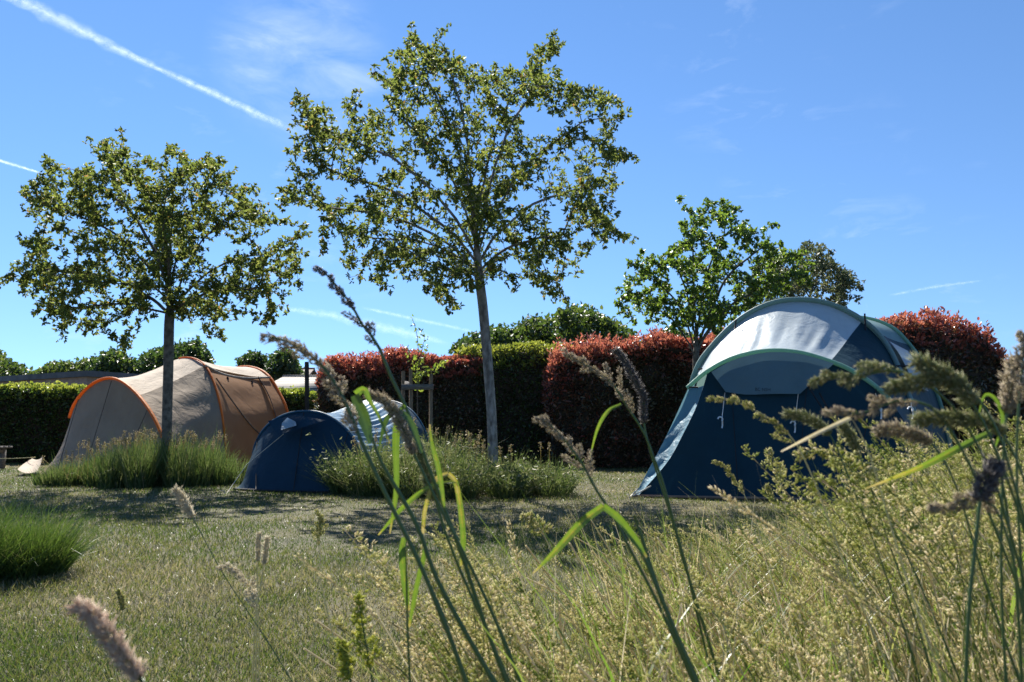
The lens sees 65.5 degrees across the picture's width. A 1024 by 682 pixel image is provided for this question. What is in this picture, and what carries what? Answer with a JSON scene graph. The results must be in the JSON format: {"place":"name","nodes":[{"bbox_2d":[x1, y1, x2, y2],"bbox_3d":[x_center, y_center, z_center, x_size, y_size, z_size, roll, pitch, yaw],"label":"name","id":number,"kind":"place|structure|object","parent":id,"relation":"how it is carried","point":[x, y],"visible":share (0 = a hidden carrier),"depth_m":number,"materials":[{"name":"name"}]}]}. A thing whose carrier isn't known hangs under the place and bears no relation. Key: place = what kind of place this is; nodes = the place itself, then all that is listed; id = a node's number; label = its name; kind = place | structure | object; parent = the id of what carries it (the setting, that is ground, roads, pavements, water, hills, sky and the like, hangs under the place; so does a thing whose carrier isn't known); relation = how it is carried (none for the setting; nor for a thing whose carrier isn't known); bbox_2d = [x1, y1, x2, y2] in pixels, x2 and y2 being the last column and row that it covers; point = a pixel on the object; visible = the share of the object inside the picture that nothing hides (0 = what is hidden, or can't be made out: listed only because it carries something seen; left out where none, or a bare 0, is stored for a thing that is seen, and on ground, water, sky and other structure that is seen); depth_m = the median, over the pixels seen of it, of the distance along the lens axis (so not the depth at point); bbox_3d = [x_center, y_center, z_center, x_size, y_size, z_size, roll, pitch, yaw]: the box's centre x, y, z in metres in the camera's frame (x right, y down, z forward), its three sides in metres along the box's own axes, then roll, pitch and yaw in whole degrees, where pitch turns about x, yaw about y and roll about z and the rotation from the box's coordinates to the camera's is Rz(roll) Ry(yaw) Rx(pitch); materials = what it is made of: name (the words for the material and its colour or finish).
{"place":"outdoors","nodes":[
{"label":"outdoors","id":0,"kind":"place"},
{"bbox_2d":[275,375,316,408],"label":"house","id":1,"kind":"structure","parent":0,"point":[287,381],"depth_m":32.22,"materials":[{"name":"white brick"}]},
{"bbox_2d":[302,367,316,374],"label":"house","id":2,"kind":"structure","parent":0,"point":[312,371],"depth_m":44.52,"materials":[{"name":"white brick"}]},
{"bbox_2d":[0,462,965,681],"bbox_3d":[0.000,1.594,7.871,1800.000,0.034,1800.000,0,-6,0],"label":"ground","id":3,"kind":"structure","parent":0,"point":[328,533],"depth_m":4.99,"materials":[{"name":"green plant"}]},
{"bbox_2d":[0,446,12,468],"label":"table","id":4,"kind":"object","parent":3,"relation":"on","point":[2,455],"visible":0.87,"depth_m":14.55,"materials":[{"name":"grey wood"}]},
{"bbox_2d":[0,349,39,375],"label":"tree","id":5,"kind":"object","parent":3,"relation":"on","point":[8,367],"visible":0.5,"depth_m":30.79,"materials":[{"name":"green plant"}]},
{"bbox_2d":[31,356,89,373],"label":"tree","id":6,"kind":"object","parent":3,"relation":"on","point":[54,366],"visible":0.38,"depth_m":33.05,"materials":[{"name":"green plant"}]},
{"bbox_2d":[0,467,131,581],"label":"grass tuft","id":7,"kind":"object","parent":3,"relation":"on","point":[28,552],"visible":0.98,"depth_m":3.77,"materials":[{"name":"green plant"}]},
{"bbox_2d":[0,370,140,385],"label":"brick building","id":8,"kind":"structure","parent":3,"relation":"on","point":[86,377],"depth_m":23.68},
{"bbox_2d":[62,594,149,681],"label":"foxtail plant","id":9,"kind":"object","parent":3,"relation":"on","point":[123,658],"visible":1,"depth_m":0.48,"materials":[{"name":"beige plant"}]},
{"bbox_2d":[85,345,140,372],"bbox_3d":[-15.403,2.106,31.020,2.238,4.150,4.021,4,-8,-32],"label":"tree","id":10,"kind":"object","parent":3,"relation":"on","point":[110,360],"visible":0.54,"depth_m":29.91,"materials":[{"name":"green plant"}]},
{"bbox_2d":[114,588,126,681],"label":"foxtail plant","id":11,"kind":"object","parent":3,"relation":"on","point":[121,601],"visible":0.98,"depth_m":1.45,"materials":[{"name":"plant"}]},
{"bbox_2d":[26,418,249,487],"bbox_3d":[-4.734,1.421,10.362,2.752,0.894,2.403,-6,-9,42],"label":"lavender clump","id":12,"kind":"object","parent":3,"relation":"on","point":[151,465],"visible":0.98,"depth_m":9.99,"materials":[{"name":"green plant"}]},
{"bbox_2d":[0,356,288,473],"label":"tunnel tent","id":13,"kind":"object","parent":3,"relation":"on","point":[242,405],"visible":0.69,"depth_m":12.85,"materials":[{"name":"beige fabric"}]},
{"bbox_2d":[0,125,312,450],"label":"pear tree","id":14,"kind":"object","parent":3,"relation":"on","point":[163,219],"visible":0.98,"depth_m":10.49,"materials":[{"name":"green plant"}]},
{"bbox_2d":[0,380,317,463],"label":"beech hedge","id":15,"kind":"object","parent":3,"relation":"on","point":[34,420],"visible":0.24,"depth_m":17.48,"materials":[{"name":"green plant"}]},
{"bbox_2d":[129,335,215,373],"bbox_3d":[-12.753,1.901,29.976,3.078,4.324,4.349,4,-7,-29],"label":"tree","id":16,"kind":"object","parent":3,"relation":"on","point":[150,360],"visible":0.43,"depth_m":28.96,"materials":[{"name":"green plant"}]},
{"bbox_2d":[171,485,292,681],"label":"foxtail plant","id":17,"kind":"object","parent":3,"relation":"on","point":[186,507],"visible":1,"depth_m":1.13,"materials":[{"name":"plant"}]},
{"bbox_2d":[215,562,259,681],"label":"cocksfoot plant","id":18,"kind":"object","parent":3,"relation":"on","point":[240,575],"visible":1,"depth_m":1.07,"materials":[{"name":"plant"}]},
{"bbox_2d":[234,349,267,369],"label":"tree","id":19,"kind":"object","parent":3,"relation":"on","point":[253,358],"visible":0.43,"depth_m":39.34,"materials":[{"name":"green plant"}]},
{"bbox_2d":[254,530,262,681],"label":"foxtail plant","id":20,"kind":"object","parent":3,"relation":"on","point":[258,539],"visible":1,"depth_m":1.22,"materials":[{"name":"plant"}]},
{"bbox_2d":[252,535,270,681],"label":"foxtail plant","id":21,"kind":"object","parent":3,"relation":"on","point":[266,546],"visible":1,"depth_m":1.19,"materials":[{"name":"plant"}]},
{"bbox_2d":[263,346,304,380],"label":"tree","id":22,"kind":"object","parent":3,"relation":"on","point":[279,364],"visible":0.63,"depth_m":37.10,"materials":[{"name":"green plant"}]},
{"bbox_2d":[305,362,308,409],"bbox_3d":[-3.841,1.406,14.937,0.156,2.034,0.088,0,-6,0],"label":"post","id":23,"kind":"object","parent":3,"relation":"on","point":[306,385],"visible":0.52,"depth_m":14.96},
{"bbox_2d":[310,509,327,681],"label":"cocksfoot plant","id":24,"kind":"object","parent":3,"relation":"on","point":[319,522],"visible":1,"depth_m":1.56,"materials":[{"name":"plant"}]},
{"bbox_2d":[221,400,429,493],"bbox_3d":[-2.172,1.330,10.557,1.852,1.204,3.958,-2,-7,13],"label":"pop up tent","id":25,"kind":"object","parent":3,"relation":"on","point":[284,442],"visible":0.56,"depth_m":9.26,"materials":[{"name":"blue fabric"}]},
{"bbox_2d":[281,418,295,429],"bbox_3d":[-2.558,0.951,9.154,0.205,0.144,0.085,-1,-6,6],"label":"vent window","id":26,"kind":"structure","parent":25,"relation":"in","point":[287,423],"depth_m":9.16,"materials":[{"name":"plastic"}]},
{"bbox_2d":[316,582,344,681],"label":"meadow plant","id":27,"kind":"object","parent":3,"relation":"on","point":[329,620],"visible":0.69,"depth_m":0.92,"materials":[{"name":"plant"}]},
{"bbox_2d":[333,637,357,681],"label":"meadow plant","id":28,"kind":"object","parent":3,"relation":"on","point":[346,666],"visible":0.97,"depth_m":0.77,"materials":[{"name":"green plant"}]},
{"bbox_2d":[259,331,468,681],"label":"cocksfoot plant","id":29,"kind":"object","parent":3,"relation":"on","point":[333,386],"visible":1,"depth_m":0.73,"materials":[{"name":"green plant"}]},
{"bbox_2d":[347,589,383,681],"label":"meadow plant","id":30,"kind":"object","parent":3,"relation":"on","point":[359,627],"visible":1,"depth_m":0.82,"materials":[{"name":"green plant"}]},
{"bbox_2d":[312,344,487,462],"bbox_3d":[-2.219,1.318,16.244,3.632,2.576,1.647,1,-7,-12],"label":"photinia hedge","id":31,"kind":"object","parent":3,"relation":"on","point":[458,401],"visible":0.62,"depth_m":15.84,"materials":[{"name":"red plant"}]},
{"bbox_2d":[311,265,507,681],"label":"cocksfoot plant","id":32,"kind":"object","parent":3,"relation":"on","point":[368,327],"visible":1,"depth_m":0.80,"materials":[{"name":"green plant"}]},
{"bbox_2d":[401,368,433,438],"bbox_3d":[-1.736,1.472,14.518,0.579,1.907,0.694,1,-6,-8],"label":"tree stake frame","id":33,"kind":"object","parent":3,"relation":"on","point":[410,386],"visible":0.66,"depth_m":14.27,"materials":[{"name":"brown wood"}]},
{"bbox_2d":[378,481,458,681],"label":"meadow plant","id":34,"kind":"object","parent":3,"relation":"on","point":[403,565],"visible":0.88,"depth_m":0.78,"materials":[{"name":"green plant"}]},
{"bbox_2d":[351,386,497,681],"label":"meadow plant","id":35,"kind":"object","parent":3,"relation":"on","point":[364,421],"visible":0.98,"depth_m":0.76,"materials":[{"name":"green plant"}]},
{"bbox_2d":[403,314,448,415],"bbox_3d":[-1.476,0.876,14.133,0.984,2.804,0.439,-4,-8,34],"label":"sapling","id":36,"kind":"object","parent":3,"relation":"on","point":[418,377],"visible":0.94,"depth_m":14.35,"materials":[{"name":"green plant"}]},
{"bbox_2d":[364,386,521,681],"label":"foxtail plant","id":37,"kind":"object","parent":3,"relation":"on","point":[390,406],"visible":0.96,"depth_m":0.79,"materials":[{"name":"green plant"}]},
{"bbox_2d":[299,417,591,498],"bbox_3d":[-0.787,1.221,8.965,3.279,1.011,2.668,2,-7,-20],"label":"herb clump","id":38,"kind":"object","parent":3,"relation":"on","point":[471,475],"visible":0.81,"depth_m":8.46,"materials":[{"name":"green plant"}]},
{"bbox_2d":[270,21,639,492],"bbox_3d":[-0.652,-1.223,9.495,4.458,5.981,3.433,0,-6,0],"label":"pear tree","id":39,"kind":"object","parent":3,"relation":"on","point":[473,198],"visible":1,"depth_m":9.23,"materials":[{"name":"green plant"}]},
{"bbox_2d":[412,437,509,681],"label":"foxtail plant","id":40,"kind":"object","parent":3,"relation":"on","point":[451,476],"visible":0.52,"depth_m":0.84,"materials":[{"name":"green plant"}]},
{"bbox_2d":[448,322,527,354],"bbox_3d":[-0.676,1.472,27.036,3.159,4.533,3.795,0,-6,0],"label":"tree","id":41,"kind":"object","parent":3,"relation":"on","point":[499,334],"visible":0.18,"depth_m":26.07,"materials":[{"name":"green plant"}]},
{"bbox_2d":[452,340,575,464],"bbox_3d":[0.038,1.293,16.727,2.988,2.707,1.695,0,-6,0],"label":"laurel hedge","id":42,"kind":"object","parent":3,"relation":"on","point":[518,368],"visible":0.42,"depth_m":16.21,"materials":[{"name":"green plant"}]},
{"bbox_2d":[519,510,598,681],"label":"meadow plant","id":43,"kind":"object","parent":3,"relation":"on","point":[529,517],"visible":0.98,"depth_m":1.12,"materials":[{"name":"plant"}]},
{"bbox_2d":[510,301,642,344],"bbox_3d":[2.303,1.145,28.142,5.159,5.430,5.087,0,-6,0],"label":"tree","id":44,"kind":"object","parent":3,"relation":"on","point":[569,323],"visible":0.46,"depth_m":26.80,"materials":[{"name":"green plant"}]},
{"bbox_2d":[532,414,692,681],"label":"cocksfoot plant","id":45,"kind":"object","parent":3,"relation":"on","point":[557,433],"visible":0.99,"depth_m":0.77,"materials":[{"name":"plant"}]},
{"bbox_2d":[533,503,696,681],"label":"meadow plant","id":46,"kind":"object","parent":3,"relation":"on","point":[578,526],"visible":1,"depth_m":0.70,"materials":[{"name":"green plant"}]},
{"bbox_2d":[234,398,1023,681],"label":"meadow grass","id":47,"kind":"structure","parent":3,"relation":"on","point":[988,629],"depth_m":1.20,"materials":[{"name":"green plant"}]},
{"bbox_2d":[539,325,724,467],"bbox_3d":[2.931,1.098,15.759,4.774,2.945,2.024,-1,-6,6],"label":"photinia hedge","id":48,"kind":"object","parent":3,"relation":"on","point":[576,403],"visible":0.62,"depth_m":15.23,"materials":[{"name":"red plant"}]},
{"bbox_2d":[559,347,721,681],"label":"cocksfoot plant","id":49,"kind":"object","parent":3,"relation":"on","point":[601,374],"visible":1,"depth_m":0.99,"materials":[{"name":"green plant"}]},
{"bbox_2d":[609,346,713,681],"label":"foxtail plant","id":50,"kind":"object","parent":3,"relation":"on","point":[642,393],"visible":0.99,"depth_m":1.04,"materials":[{"name":"plant"}]},
{"bbox_2d":[633,514,699,681],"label":"meadow plant","id":51,"kind":"object","parent":3,"relation":"on","point":[644,546],"visible":0.52,"depth_m":0.78,"materials":[{"name":"green plant"}]},
{"bbox_2d":[656,324,692,337],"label":"tree","id":52,"kind":"object","parent":3,"relation":"on","point":[685,332],"visible":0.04,"depth_m":28.32,"materials":[{"name":"green plant"}]},
{"bbox_2d":[613,195,814,368],"bbox_3d":[3.468,-0.261,13.577,3.604,4.983,2.390,0,-6,0],"label":"oak tree","id":53,"kind":"object","parent":3,"relation":"on","point":[712,309],"visible":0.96,"depth_m":13.36,"materials":[{"name":"green plant"}]},
{"bbox_2d":[711,460,794,655],"bbox_3d":[0.457,0.527,1.349,0.222,0.646,0.020,0,-6,0],"label":"cocksfoot plant","id":54,"kind":"object","parent":3,"relation":"on","point":[728,470],"visible":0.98,"depth_m":1.38,"materials":[{"name":"plant"}]},
{"bbox_2d":[764,482,798,660],"bbox_3d":[0.512,0.560,1.446,0.092,0.602,0.018,0,-6,0],"label":"foxtail plant","id":55,"kind":"object","parent":3,"relation":"on","point":[768,489],"visible":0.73,"depth_m":1.47,"materials":[{"name":"plant"}]},
{"bbox_2d":[764,447,803,676],"bbox_3d":[0.441,0.504,1.253,0.070,0.670,0.034,0,-6,0],"label":"meadow plant","id":56,"kind":"object","parent":3,"relation":"on","point":[767,451],"visible":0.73,"depth_m":1.28,"materials":[{"name":"plant"}]},
{"bbox_2d":[626,297,952,502],"bbox_3d":[4.023,0.704,10.450,2.946,2.424,6.558,-4,-7,31],"label":"family tent","id":57,"kind":"object","parent":3,"relation":"on","point":[769,359],"visible":0.81,"depth_m":8.58,"materials":[{"name":"blue fabric"}]},
{"bbox_2d":[891,342,926,389],"bbox_3d":[5.082,0.329,10.157,0.262,0.604,0.923,-5,-8,39],"label":"mesh window","id":58,"kind":"structure","parent":57,"relation":"in","point":[902,352],"depth_m":10.09,"materials":[{"name":"grey fabric"}]},
{"bbox_2d":[705,395,894,681],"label":"cocksfoot plant","id":59,"kind":"object","parent":3,"relation":"on","point":[751,406],"visible":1,"depth_m":0.79,"materials":[{"name":"plant"}]},
{"bbox_2d":[734,239,865,309],"bbox_3d":[7.803,0.061,21.192,3.613,6.055,3.010,0,-6,0],"label":"tree","id":60,"kind":"object","parent":3,"relation":"on","point":[842,283],"visible":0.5,"depth_m":20.72,"materials":[{"name":"green plant"}]},
{"bbox_2d":[794,477,817,667],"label":"meadow plant","id":61,"kind":"object","parent":3,"relation":"on","point":[811,490],"visible":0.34,"depth_m":1.47,"materials":[{"name":"plant"}]},
{"bbox_2d":[835,482,845,643],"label":"meadow plant","id":62,"kind":"object","parent":3,"relation":"on","point":[838,559],"visible":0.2,"depth_m":1.37,"materials":[{"name":"plant"}]},
{"bbox_2d":[780,407,920,681],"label":"foxtail plant","id":63,"kind":"object","parent":3,"relation":"on","point":[810,420],"visible":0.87,"depth_m":0.79,"materials":[{"name":"green plant"}]},
{"bbox_2d":[781,417,942,681],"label":"meadow plant","id":64,"kind":"object","parent":3,"relation":"on","point":[837,423],"visible":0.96,"depth_m":0.67,"materials":[{"name":"plant"}]},
{"bbox_2d":[792,439,960,681],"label":"meadow plant","id":65,"kind":"object","parent":3,"relation":"on","point":[823,452],"visible":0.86,"depth_m":0.84,"materials":[{"name":"green plant"}]},
{"bbox_2d":[837,421,934,681],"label":"foxtail plant","id":66,"kind":"object","parent":3,"relation":"on","point":[849,435],"visible":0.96,"depth_m":0.84,"materials":[{"name":"green plant"}]},
{"bbox_2d":[895,421,930,681],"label":"meadow plant","id":67,"kind":"object","parent":3,"relation":"on","point":[910,450],"visible":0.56,"depth_m":1.19,"materials":[{"name":"plant"}]},
{"bbox_2d":[807,359,1023,586],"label":"cocksfoot plant","id":68,"kind":"object","parent":3,"relation":"on","point":[877,366],"visible":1,"depth_m":0.62,"materials":[{"name":"plant"}]},
{"bbox_2d":[820,394,1023,603],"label":"cocksfoot plant","id":69,"kind":"object","parent":3,"relation":"on","point":[843,411],"visible":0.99,"depth_m":0.62,"materials":[{"name":"green plant"}]},
{"bbox_2d":[865,393,1023,681],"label":"meadow plant","id":70,"kind":"object","parent":3,"relation":"on","point":[951,451],"visible":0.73,"depth_m":0.65,"materials":[{"name":"green plant"}]},
{"bbox_2d":[870,417,1019,681],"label":"foxtail plant","id":71,"kind":"object","parent":3,"relation":"on","point":[916,436],"visible":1,"depth_m":0.71,"materials":[{"name":"plant"}]},
{"bbox_2d":[875,305,1023,471],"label":"photinia bush","id":72,"kind":"object","parent":3,"relation":"on","point":[972,352],"visible":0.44,"depth_m":12.75,"materials":[{"name":"red plant"}]},
{"bbox_2d":[877,370,1023,521],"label":"foxtail plant","id":73,"kind":"object","parent":3,"relation":"on","point":[905,386],"visible":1,"depth_m":0.60,"materials":[{"name":"plant"}]},
{"bbox_2d":[902,350,1023,531],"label":"foxtail plant","id":74,"kind":"object","parent":3,"relation":"on","point":[967,396],"visible":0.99,"depth_m":0.60,"materials":[{"name":"plant"}]},
{"bbox_2d":[907,404,1023,483],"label":"foxtail plant","id":75,"kind":"object","parent":3,"relation":"on","point":[955,420],"visible":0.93,"depth_m":0.61,"materials":[{"name":"plant"}]},
{"bbox_2d":[925,490,1023,624],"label":"cocksfoot plant","id":76,"kind":"object","parent":3,"relation":"on","point":[935,507],"visible":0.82,"depth_m":0.59,"materials":[{"name":"plant"}]},
{"bbox_2d":[963,452,1012,681],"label":"foxtail plant","id":77,"kind":"object","parent":3,"relation":"on","point":[994,470],"visible":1,"depth_m":0.57,"materials":[{"name":"plant"}]},
{"bbox_2d":[995,349,1023,681],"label":"foxtail plant","id":78,"kind":"object","parent":3,"relation":"on","point":[1009,404],"visible":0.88,"depth_m":0.65,"materials":[{"name":"plant"}]},
{"bbox_2d":[1005,330,1023,636],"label":"cocksfoot plant","id":79,"kind":"object","parent":3,"relation":"on","point":[1019,334],"visible":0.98,"depth_m":0.64,"materials":[{"name":"green plant"}]},
{"bbox_2d":[0,0,1023,371],"label":"sky","id":80,"kind":"structure","parent":0,"point":[888,135],"materials":[{"name":"blue"}]}
]}

